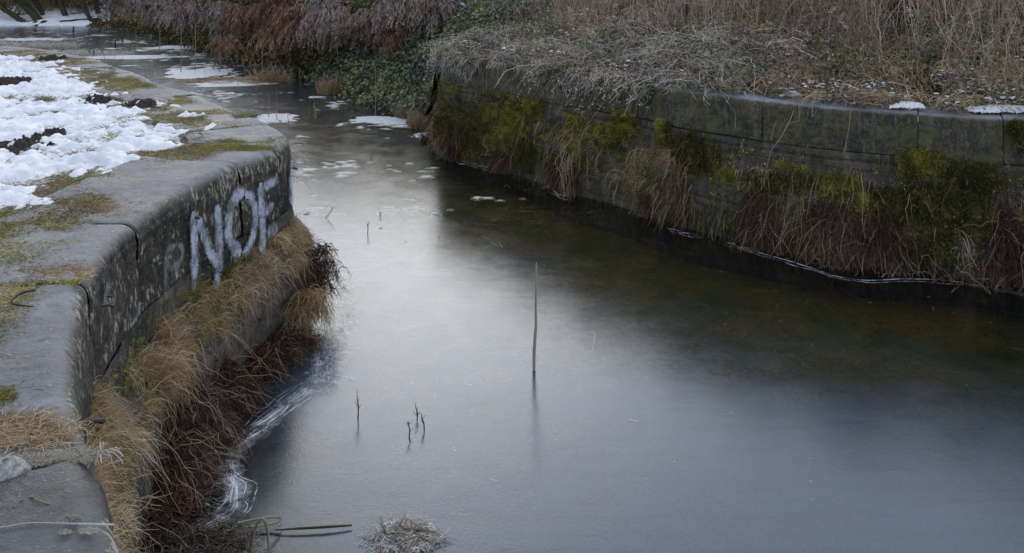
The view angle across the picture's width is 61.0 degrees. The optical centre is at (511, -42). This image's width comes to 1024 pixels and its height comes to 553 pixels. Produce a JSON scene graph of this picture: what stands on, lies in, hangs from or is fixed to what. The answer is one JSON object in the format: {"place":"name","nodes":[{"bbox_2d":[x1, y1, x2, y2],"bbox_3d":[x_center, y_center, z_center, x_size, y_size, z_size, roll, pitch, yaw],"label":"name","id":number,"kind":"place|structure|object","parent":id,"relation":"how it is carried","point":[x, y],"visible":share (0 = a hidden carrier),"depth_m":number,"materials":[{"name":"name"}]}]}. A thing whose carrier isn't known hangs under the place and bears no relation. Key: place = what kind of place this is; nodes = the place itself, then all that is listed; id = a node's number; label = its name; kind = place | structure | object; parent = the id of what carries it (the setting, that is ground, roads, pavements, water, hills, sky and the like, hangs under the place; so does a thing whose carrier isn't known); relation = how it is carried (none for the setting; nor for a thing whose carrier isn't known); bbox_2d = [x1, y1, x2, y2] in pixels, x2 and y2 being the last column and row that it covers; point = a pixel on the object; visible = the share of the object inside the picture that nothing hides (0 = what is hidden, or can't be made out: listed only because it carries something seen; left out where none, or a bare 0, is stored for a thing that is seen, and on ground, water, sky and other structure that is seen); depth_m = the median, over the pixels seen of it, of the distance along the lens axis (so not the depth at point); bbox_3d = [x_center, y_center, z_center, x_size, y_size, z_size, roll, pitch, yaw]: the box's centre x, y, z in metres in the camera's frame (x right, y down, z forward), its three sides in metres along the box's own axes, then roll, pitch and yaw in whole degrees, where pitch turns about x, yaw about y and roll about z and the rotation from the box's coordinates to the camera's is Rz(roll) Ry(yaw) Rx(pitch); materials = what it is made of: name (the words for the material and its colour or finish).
{"place":"outdoors","nodes":[
{"label":"outdoors","id":0,"kind":"place"},
{"bbox_2d":[0,37,84,49],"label":"grass fringe","id":1,"kind":"object","parent":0,"point":[53,46],"depth_m":29.55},
{"bbox_2d":[3,98,189,216],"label":"meadow ground","id":2,"kind":"structure","parent":0,"point":[153,124],"depth_m":7.24,"materials":[{"name":"plant"}]},
{"bbox_2d":[0,51,218,224],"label":"snow","id":3,"kind":"structure","parent":2,"relation":"on","point":[29,164],"depth_m":7.95,"materials":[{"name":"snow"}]},
{"bbox_2d":[0,134,54,154],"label":"molehill","id":4,"kind":"object","parent":3,"relation":"on","point":[20,144],"visible":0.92,"depth_m":7.28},
{"bbox_2d":[0,26,1023,552],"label":"canal water","id":5,"kind":"structure","parent":0,"point":[570,456],"depth_m":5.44,"materials":[{"name":"grey liquid"}]},
{"bbox_2d":[83,55,189,58],"bbox_3d":[-12.102,3.093,27.178,3.901,0.032,1.357,0,0,0],"label":"snow patch","id":6,"kind":"object","parent":5,"relation":"on","point":[131,56],"visible":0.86,"depth_m":27.17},
{"bbox_2d":[0,46,315,552],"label":"canal wall","id":7,"kind":"structure","parent":5,"relation":"on","point":[193,221],"depth_m":5.20,"materials":[{"name":"concrete"}]},
{"bbox_2d":[0,454,32,481],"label":"frosted clod","id":8,"kind":"object","parent":7,"relation":"on","point":[12,466],"visible":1,"depth_m":2.69,"materials":[{"name":"stone"}]},
{"bbox_2d":[0,400,94,458],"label":"straw litter","id":9,"kind":"object","parent":7,"relation":"on","point":[40,433],"visible":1,"depth_m":2.94,"materials":[{"name":"beige plant"}]},
{"bbox_2d":[0,185,102,539],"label":"coping litter","id":10,"kind":"object","parent":7,"relation":"on","point":[31,351],"visible":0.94,"depth_m":3.45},
{"bbox_2d":[13,258,101,286],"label":"straw litter","id":11,"kind":"object","parent":7,"relation":"on","point":[78,270],"visible":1,"depth_m":4.42,"materials":[{"name":"brown plant"}]},
{"bbox_2d":[14,441,107,467],"bbox_3d":[-1.458,1.591,2.786,0.337,0.023,0.134,0,0,-6],"label":"frosted grass row","id":12,"kind":"object","parent":7,"relation":"on","point":[68,456],"visible":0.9,"depth_m":2.77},
{"bbox_2d":[0,174,157,218],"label":"straw litter","id":13,"kind":"object","parent":7,"relation":"on","point":[49,190],"visible":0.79,"depth_m":5.93,"materials":[{"name":"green plant"}]},
{"bbox_2d":[64,195,144,221],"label":"straw litter","id":14,"kind":"object","parent":7,"relation":"on","point":[110,208],"visible":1,"depth_m":5.57,"materials":[{"name":"brown plant"}]},
{"bbox_2d":[0,47,246,369],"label":"moss fringe","id":15,"kind":"object","parent":7,"relation":"on","point":[95,168],"visible":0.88,"depth_m":6.39,"materials":[{"name":"plant"}]},
{"bbox_2d":[0,48,252,354],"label":"straw fringe","id":16,"kind":"object","parent":7,"relation":"on","point":[9,313],"visible":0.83,"depth_m":6.25,"materials":[{"name":"brown plant"}]},
{"bbox_2d":[84,412,179,552],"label":"grass tuft","id":17,"kind":"object","parent":7,"relation":"on","point":[107,460],"visible":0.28,"depth_m":4.03,"materials":[{"name":"plant"}]},
{"bbox_2d":[89,374,191,511],"bbox_3d":[-2.006,2.571,4.459,0.618,1.035,0.824,0,0,0],"label":"grass tuft","id":18,"kind":"object","parent":7,"relation":"on","point":[108,408],"visible":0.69,"depth_m":4.41,"materials":[{"name":"plant"}]},
{"bbox_2d":[94,457,186,552],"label":"grass tuft","id":19,"kind":"object","parent":7,"relation":"on","point":[116,519],"visible":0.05,"depth_m":3.74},
{"bbox_2d":[121,337,226,442],"bbox_3d":[-2.096,2.585,5.058,0.734,0.730,0.892,0,0,0],"label":"grass tuft","id":20,"kind":"object","parent":7,"relation":"attached to","point":[159,395],"visible":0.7,"depth_m":5.05,"materials":[{"name":"plant"}]},
{"bbox_2d":[133,315,225,445],"bbox_3d":[-2.126,2.695,5.387,0.857,0.964,1.069,0,0,0],"label":"grass tuft","id":21,"kind":"object","parent":7,"relation":"on","point":[173,354],"visible":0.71,"depth_m":5.26,"materials":[{"name":"plant"}]},
{"bbox_2d":[151,279,235,387],"bbox_3d":[-2.164,2.569,5.794,0.563,0.699,1.044,0,0,0],"label":"grass tuft","id":22,"kind":"object","parent":7,"relation":"on","point":[171,333],"visible":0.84,"depth_m":5.66,"materials":[{"name":"plant"}]},
{"bbox_2d":[91,224,314,552],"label":"ledge moss","id":23,"kind":"object","parent":7,"relation":"attached to","point":[227,276],"visible":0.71,"depth_m":5.82,"materials":[{"name":"plant"}]},
{"bbox_2d":[236,225,324,299],"bbox_3d":[-1.849,2.523,7.008,0.502,0.640,1.017,0,0,20],"label":"grass tuft","id":24,"kind":"object","parent":23,"relation":"on","point":[275,240],"visible":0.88,"depth_m":7.10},
{"bbox_2d":[183,256,267,373],"bbox_3d":[-2.059,2.577,6.284,0.616,0.702,1.009,0,0,0],"label":"grass tuft","id":25,"kind":"object","parent":7,"relation":"on","point":[223,325],"visible":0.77,"depth_m":6.13,"materials":[{"name":"plant"}]},
{"bbox_2d":[218,243,298,326],"bbox_3d":[-1.990,2.539,6.675,0.527,0.696,0.882,0,0,20],"label":"grass tuft","id":26,"kind":"object","parent":7,"relation":"attached to","point":[260,280],"visible":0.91,"depth_m":6.65,"materials":[{"name":"plant"}]},
{"bbox_2d":[240,311,344,427],"bbox_3d":[-1.775,3.421,6.758,0.912,1.174,1.381,0,0,19],"label":"dead stem heap","id":27,"kind":"object","parent":7,"relation":"attached to","point":[287,346],"visible":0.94,"depth_m":6.69,"materials":[{"name":"plant"}]},
{"bbox_2d":[268,210,327,285],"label":"grass tuft","id":28,"kind":"object","parent":7,"relation":"on","point":[296,226],"visible":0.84,"depth_m":7.46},
{"bbox_2d":[280,284,336,342],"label":"grass tuft","id":29,"kind":"object","parent":7,"relation":"attached to","point":[308,302],"visible":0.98,"depth_m":7.02,"materials":[{"name":"plant"}]},
{"bbox_2d":[297,239,351,330],"bbox_3d":[-1.691,2.781,7.473,0.681,0.663,0.666,0,0,0],"label":"dead stem heap","id":30,"kind":"object","parent":7,"relation":"attached to","point":[321,278],"visible":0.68,"depth_m":7.44,"materials":[{"name":"plant"}]},
{"bbox_2d":[139,474,228,552],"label":"bramble tangle","id":31,"kind":"object","parent":5,"relation":"on","point":[152,517],"visible":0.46,"depth_m":4.77,"materials":[{"name":"plant"}]},
{"bbox_2d":[148,406,247,549],"bbox_3d":[-2.020,3.229,5.148,0.982,1.070,0.999,0,0,0],"label":"dead stem heap","id":32,"kind":"object","parent":5,"relation":"on","point":[177,473],"visible":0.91,"depth_m":5.06,"materials":[{"name":"plant"}]},
{"bbox_2d":[165,66,233,78],"bbox_3d":[-8.451,3.093,23.538,1.800,0.032,2.459,0,0,-18],"label":"snow patch","id":33,"kind":"object","parent":5,"relation":"on","point":[190,74],"visible":0.99,"depth_m":23.37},
{"bbox_2d":[137,499,282,552],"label":"reed tangle","id":34,"kind":"object","parent":5,"relation":"on","point":[208,547],"visible":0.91,"depth_m":4.60,"materials":[{"name":"plant"}]},
{"bbox_2d":[159,367,285,526],"bbox_3d":[-1.974,3.341,5.462,1.023,1.583,1.053,0,0,0],"label":"dead stem heap","id":35,"kind":"object","parent":5,"relation":"in","point":[203,415],"visible":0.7,"depth_m":5.46,"materials":[{"name":"plant"}]},
{"bbox_2d":[178,75,294,85],"bbox_3d":[-6.921,3.047,21.821,3.045,0.115,1.901,0,0,0],"label":"snow patch","id":36,"kind":"object","parent":5,"relation":"on","point":[214,80],"visible":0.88,"depth_m":21.81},
{"bbox_2d":[208,417,302,550],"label":"sunken stems","id":37,"kind":"object","parent":5,"relation":"in","point":[270,492],"visible":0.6,"depth_m":5.20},
{"bbox_2d":[212,344,298,473],"bbox_3d":[-1.903,3.378,6.036,0.970,1.266,0.921,0,0,0],"label":"dead stem heap","id":38,"kind":"object","parent":5,"relation":"on","point":[241,384],"visible":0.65,"depth_m":6.05,"materials":[{"name":"plant"}]},
{"bbox_2d":[193,319,324,532],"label":"ice ridges","id":39,"kind":"object","parent":5,"relation":"on","point":[234,486],"visible":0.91,"depth_m":5.16,"materials":[{"name":"white"}]},
{"bbox_2d":[248,64,292,82],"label":"reed clump","id":40,"kind":"object","parent":5,"relation":"on","point":[279,77],"visible":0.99,"depth_m":21.71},
{"bbox_2d":[2,27,552,215],"bbox_3d":[-10.615,3.103,24.742,22.770,0.024,28.485,0,0,0],"label":"slush","id":41,"kind":"object","parent":5,"relation":"on","point":[345,164],"visible":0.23,"depth_m":13.19,"materials":[{"name":"snow"}]},
{"bbox_2d":[314,70,344,94],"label":"reed clump","id":42,"kind":"object","parent":5,"relation":"on","point":[333,89],"visible":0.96,"depth_m":19.80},
{"bbox_2d":[355,512,456,552],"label":"debris raft","id":43,"kind":"object","parent":5,"relation":"on","point":[414,535],"visible":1,"depth_m":4.64,"materials":[{"name":"grey plant"}]},
{"bbox_2d":[400,108,433,129],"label":"reed clump","id":44,"kind":"object","parent":5,"relation":"on","point":[416,121],"visible":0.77,"depth_m":15.79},
{"bbox_2d":[431,127,462,175],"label":"dead stem heap","id":45,"kind":"object","parent":5,"relation":"in","point":[450,152],"visible":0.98,"depth_m":13.37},
{"bbox_2d":[481,141,511,190],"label":"dead stem heap","id":46,"kind":"object","parent":5,"relation":"in","point":[498,166],"visible":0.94,"depth_m":12.56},
{"bbox_2d":[414,202,632,240],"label":"sunken reeds","id":47,"kind":"object","parent":5,"relation":"in","point":[550,223],"visible":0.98,"depth_m":10.44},
{"bbox_2d":[534,152,583,213],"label":"dead stem heap","id":48,"kind":"object","parent":5,"relation":"in","point":[554,177],"visible":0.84,"depth_m":11.46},
{"bbox_2d":[628,185,653,229],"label":"dead stem heap","id":49,"kind":"object","parent":5,"relation":"in","point":[643,211],"visible":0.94,"depth_m":10.40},
{"bbox_2d":[287,181,1022,429],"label":"sunken litter","id":50,"kind":"object","parent":5,"relation":"in","point":[718,310],"visible":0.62,"depth_m":8.03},
{"bbox_2d":[650,164,701,237],"bbox_3d":[1.917,2.794,9.980,0.643,0.873,0.674,0,0,44],"label":"dead stem heap","id":51,"kind":"object","parent":5,"relation":"in","point":[674,202],"visible":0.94,"depth_m":9.97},
{"bbox_2d":[433,52,1023,319],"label":"canal wall","id":52,"kind":"structure","parent":5,"relation":"on","point":[958,135],"depth_m":9.43,"materials":[{"name":"concrete"}]},
{"bbox_2d":[430,89,534,172],"bbox_3d":[-0.631,2.575,13.308,0.652,1.080,3.090,0,0,-28],"label":"moss cushion","id":53,"kind":"object","parent":52,"relation":"attached to","point":[473,124],"visible":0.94,"depth_m":13.21,"materials":[{"name":"plant"}]},
{"bbox_2d":[483,125,511,156],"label":"moss cushion","id":54,"kind":"object","parent":52,"relation":"attached to","point":[498,138],"visible":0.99,"depth_m":12.68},
{"bbox_2d":[498,101,532,147],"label":"moss cushion","id":55,"kind":"object","parent":52,"relation":"attached to","point":[513,115],"visible":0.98,"depth_m":12.45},
{"bbox_2d":[504,137,537,174],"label":"moss cushion","id":56,"kind":"object","parent":52,"relation":"attached to","point":[524,149],"visible":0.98,"depth_m":12.27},
{"bbox_2d":[521,97,543,125],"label":"moss cushion","id":57,"kind":"object","parent":52,"relation":"attached to","point":[532,107],"visible":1,"depth_m":12.20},
{"bbox_2d":[412,43,656,123],"bbox_3d":[0.186,1.732,12.537,1.266,0.787,5.209,0,0,-40],"label":"trailing bramble","id":58,"kind":"object","parent":52,"relation":"on","point":[601,72],"visible":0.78,"depth_m":11.50,"materials":[{"name":"plant"}]},
{"bbox_2d":[557,109,590,170],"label":"moss cushion","id":59,"kind":"object","parent":52,"relation":"attached to","point":[572,117],"visible":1,"depth_m":11.41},
{"bbox_2d":[589,122,615,151],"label":"moss cushion","id":60,"kind":"object","parent":52,"relation":"attached to","point":[601,130],"visible":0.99,"depth_m":11.11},
{"bbox_2d":[605,105,638,143],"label":"moss cushion","id":61,"kind":"object","parent":52,"relation":"attached to","point":[622,121],"visible":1,"depth_m":10.87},
{"bbox_2d":[662,119,723,181],"bbox_3d":[2.043,2.215,9.978,0.168,0.628,0.884,0,0,-42],"label":"moss cushion","id":62,"kind":"object","parent":52,"relation":"attached to","point":[706,160],"visible":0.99,"depth_m":9.93,"materials":[{"name":"plant"}]},
{"bbox_2d":[418,90,975,278],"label":"wall grass","id":63,"kind":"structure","parent":52,"relation":"attached to","point":[715,199],"depth_m":9.61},
{"bbox_2d":[424,110,1023,309],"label":"wall weeds","id":64,"kind":"object","parent":52,"relation":"attached to","point":[709,212],"depth_m":10.03,"materials":[{"name":"plant"}]},
{"bbox_2d":[432,79,1023,283],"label":"wall moss","id":65,"kind":"object","parent":52,"relation":"attached to","point":[669,173],"depth_m":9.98,"materials":[{"name":"plant"}]},
{"bbox_2d":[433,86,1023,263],"bbox_3d":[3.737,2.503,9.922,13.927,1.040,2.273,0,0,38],"label":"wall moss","id":66,"kind":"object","parent":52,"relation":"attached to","point":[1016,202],"depth_m":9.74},
{"bbox_2d":[724,184,797,289],"bbox_3d":[2.628,2.958,9.301,0.708,1.132,0.853,0,0,0],"label":"dead stem heap","id":67,"kind":"object","parent":52,"relation":"attached to","point":[761,200],"visible":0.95,"depth_m":9.23,"materials":[{"name":"plant"}]},
{"bbox_2d":[740,168,831,203],"bbox_3d":[2.893,2.407,9.210,1.012,0.260,0.155,0,0,38],"label":"moss cushion","id":68,"kind":"object","parent":52,"relation":"attached to","point":[776,185],"visible":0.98,"depth_m":9.24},
{"bbox_2d":[813,168,861,204],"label":"moss cushion","id":69,"kind":"object","parent":52,"relation":"attached to","point":[826,182],"visible":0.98,"depth_m":8.90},
{"bbox_2d":[865,183,933,233],"bbox_3d":[3.841,2.479,8.642,0.646,0.494,0.181,0,0,22],"label":"moss cushion","id":70,"kind":"object","parent":52,"relation":"attached to","point":[900,208],"visible":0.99,"depth_m":8.63,"materials":[{"name":"plant"}]},
{"bbox_2d":[895,145,950,183],"bbox_3d":[4.053,2.031,8.575,0.512,0.372,0.130,0,0,24],"label":"moss cushion","id":71,"kind":"object","parent":52,"relation":"attached to","point":[926,160],"visible":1,"depth_m":8.57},
{"bbox_2d":[892,232,957,278],"bbox_3d":[4.041,2.904,8.509,0.620,0.425,0.123,0,0,26],"label":"moss cushion","id":72,"kind":"object","parent":52,"relation":"attached to","point":[938,256],"visible":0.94,"depth_m":8.48,"materials":[{"name":"plant"}]},
{"bbox_2d":[902,180,1003,244],"bbox_3d":[4.276,2.470,8.443,0.894,0.624,0.176,0,0,25],"label":"moss cushion","id":73,"kind":"object","parent":52,"relation":"attached to","point":[944,227],"visible":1,"depth_m":8.44,"materials":[{"name":"plant"}]},
{"bbox_2d":[942,158,1009,194],"bbox_3d":[4.467,2.112,8.399,0.620,0.361,0.118,0,0,28],"label":"moss cushion","id":74,"kind":"object","parent":52,"relation":"attached to","point":[980,175],"visible":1,"depth_m":8.38,"materials":[{"name":"plant"}]},
{"bbox_2d":[964,208,1023,271],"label":"moss cushion","id":75,"kind":"object","parent":52,"relation":"attached to","point":[980,239],"visible":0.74,"depth_m":8.26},
{"bbox_2d":[965,105,1023,113],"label":"snow patch","id":76,"kind":"object","parent":52,"relation":"on","point":[992,108],"visible":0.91,"depth_m":8.56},
{"bbox_2d":[1004,118,1023,153],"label":"moss cushion","id":77,"kind":"object","parent":52,"relation":"attached to","point":[1017,131],"visible":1,"depth_m":8.26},
{"bbox_2d":[690,342,985,408],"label":"sunken reeds","id":78,"kind":"object","parent":5,"relation":"in","point":[852,379],"visible":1,"depth_m":6.55,"materials":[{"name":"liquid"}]},
{"bbox_2d":[764,192,932,310],"bbox_3d":[3.344,2.983,8.737,1.579,1.201,0.828,0,0,36],"label":"dead stem heap","id":79,"kind":"object","parent":5,"relation":"in","point":[840,225],"visible":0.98,"depth_m":8.72,"materials":[{"name":"plant"}]},
{"bbox_2d":[890,238,1023,297],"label":"straw bundle","id":80,"kind":"object","parent":5,"relation":"on","point":[962,279],"visible":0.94,"depth_m":8.27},
{"bbox_2d":[953,197,1023,313],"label":"dead stem heap","id":81,"kind":"object","parent":5,"relation":"in","point":[1012,263],"visible":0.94,"depth_m":8.16,"materials":[{"name":"plant"}]},
{"bbox_2d":[3,0,1023,136],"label":"bank ground","id":82,"kind":"structure","parent":0,"point":[393,131],"depth_m":11.71,"materials":[{"name":"soil"}]},
{"bbox_2d":[0,1,138,25],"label":"snow","id":83,"kind":"structure","parent":82,"relation":"on","point":[53,17],"depth_m":40.62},
{"bbox_2d":[6,0,161,13],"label":"bare thicket","id":84,"kind":"object","parent":82,"relation":"on","point":[49,4],"visible":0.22,"depth_m":42.66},
{"bbox_2d":[99,0,139,21],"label":"bracken clump","id":85,"kind":"object","parent":82,"relation":"on","point":[125,5],"visible":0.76,"depth_m":36.41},
{"bbox_2d":[125,0,170,29],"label":"bracken clump","id":86,"kind":"object","parent":82,"relation":"on","point":[146,5],"visible":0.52,"depth_m":33.18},
{"bbox_2d":[149,0,202,33],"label":"bracken clump","id":87,"kind":"object","parent":82,"relation":"on","point":[164,4],"visible":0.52,"depth_m":30.74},
{"bbox_2d":[153,0,237,34],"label":"bracken clump","id":88,"kind":"object","parent":82,"relation":"on","point":[190,12],"visible":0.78,"depth_m":28.66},
{"bbox_2d":[198,0,240,34],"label":"bracken clump","id":89,"kind":"object","parent":82,"relation":"on","point":[218,8],"visible":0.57,"depth_m":26.99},
{"bbox_2d":[85,0,382,94],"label":"undergrowth","id":90,"kind":"object","parent":82,"relation":"on","point":[132,24],"visible":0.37,"depth_m":26.61,"materials":[{"name":"plant"}]},
{"bbox_2d":[200,3,268,76],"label":"bracken clump","id":91,"kind":"object","parent":82,"relation":"on","point":[236,16],"visible":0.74,"depth_m":25.36,"materials":[{"name":"plant"}]},
{"bbox_2d":[244,0,296,36],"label":"bracken clump","id":92,"kind":"object","parent":82,"relation":"on","point":[269,8],"visible":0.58,"depth_m":24.58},
{"bbox_2d":[241,3,316,67],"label":"bracken clump","id":93,"kind":"object","parent":82,"relation":"on","point":[273,34],"visible":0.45,"depth_m":22.64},
{"bbox_2d":[267,5,351,72],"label":"bracken clump","id":94,"kind":"object","parent":82,"relation":"on","point":[289,29],"visible":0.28,"depth_m":22.36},
{"bbox_2d":[67,0,555,25],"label":"bracken crest","id":95,"kind":"object","parent":82,"relation":"on","point":[105,9],"visible":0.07,"depth_m":23.14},
{"bbox_2d":[289,1,407,53],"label":"bracken clump","id":96,"kind":"object","parent":82,"relation":"on","point":[308,29],"visible":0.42,"depth_m":20.93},
{"bbox_2d":[346,13,425,65],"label":"bracken clump","id":97,"kind":"object","parent":82,"relation":"on","point":[397,39],"visible":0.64,"depth_m":19.34,"materials":[{"name":"plant"}]},
{"bbox_2d":[387,0,456,41],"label":"bracken clump","id":98,"kind":"object","parent":82,"relation":"on","point":[432,11],"visible":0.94,"depth_m":18.56,"materials":[{"name":"plant"}]},
{"bbox_2d":[299,0,565,135],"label":"ivy bank","id":99,"kind":"structure","parent":82,"relation":"on","point":[389,72],"depth_m":18.32,"materials":[{"name":"green plant"}]},
{"bbox_2d":[295,0,403,49],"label":"bracken clump","id":100,"kind":"object","parent":99,"relation":"on","point":[336,13],"visible":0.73,"depth_m":20.17,"materials":[{"name":"plant"}]},
{"bbox_2d":[405,11,821,113],"bbox_3d":[0.927,1.324,12.360,2.748,1.231,7.281,0,0,-40],"label":"bramble mat","id":101,"kind":"object","parent":82,"relation":"on","point":[660,49],"visible":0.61,"depth_m":11.10,"materials":[{"name":"plant"}]},
{"bbox_2d":[445,3,1023,179],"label":"bank grass","id":102,"kind":"structure","parent":82,"relation":"on","point":[879,97],"depth_m":9.74,"materials":[{"name":"plant"}]},
{"bbox_2d":[448,3,1023,112],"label":"snow scraps","id":103,"kind":"object","parent":82,"relation":"on","point":[904,97],"visible":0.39,"depth_m":10.01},
{"bbox_2d":[473,0,1023,111],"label":"bramble canes","id":104,"kind":"object","parent":82,"relation":"on","point":[836,56],"visible":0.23,"depth_m":9.86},
{"bbox_2d":[442,7,783,94],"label":"bramble leaves","id":105,"kind":"object","parent":104,"relation":"attached to","point":[656,43],"visible":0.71,"depth_m":11.54,"materials":[{"name":"grey plant"}]},
{"bbox_2d":[481,0,1023,113],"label":"ground ivy","id":106,"kind":"object","parent":82,"relation":"on","point":[862,70],"visible":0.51,"depth_m":9.74,"materials":[{"name":"brown plant"}]},
{"bbox_2d":[486,0,1023,101],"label":"dead stalks","id":107,"kind":"object","parent":82,"relation":"on","point":[865,19],"visible":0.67,"depth_m":10.69,"materials":[{"name":"plant"}]},
{"bbox_2d":[566,0,969,80],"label":"seed heads","id":108,"kind":"object","parent":82,"relation":"on","point":[833,9],"visible":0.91,"depth_m":10.27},
{"bbox_2d":[868,0,938,49],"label":"leafy weed","id":109,"kind":"object","parent":82,"relation":"on","point":[903,31],"visible":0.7,"depth_m":10.31,"materials":[{"name":"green plant"}]},
{"bbox_2d":[905,36,945,68],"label":"leafy weed","id":110,"kind":"object","parent":82,"relation":"on","point":[923,53],"visible":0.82,"depth_m":9.72,"materials":[{"name":"green plant"}]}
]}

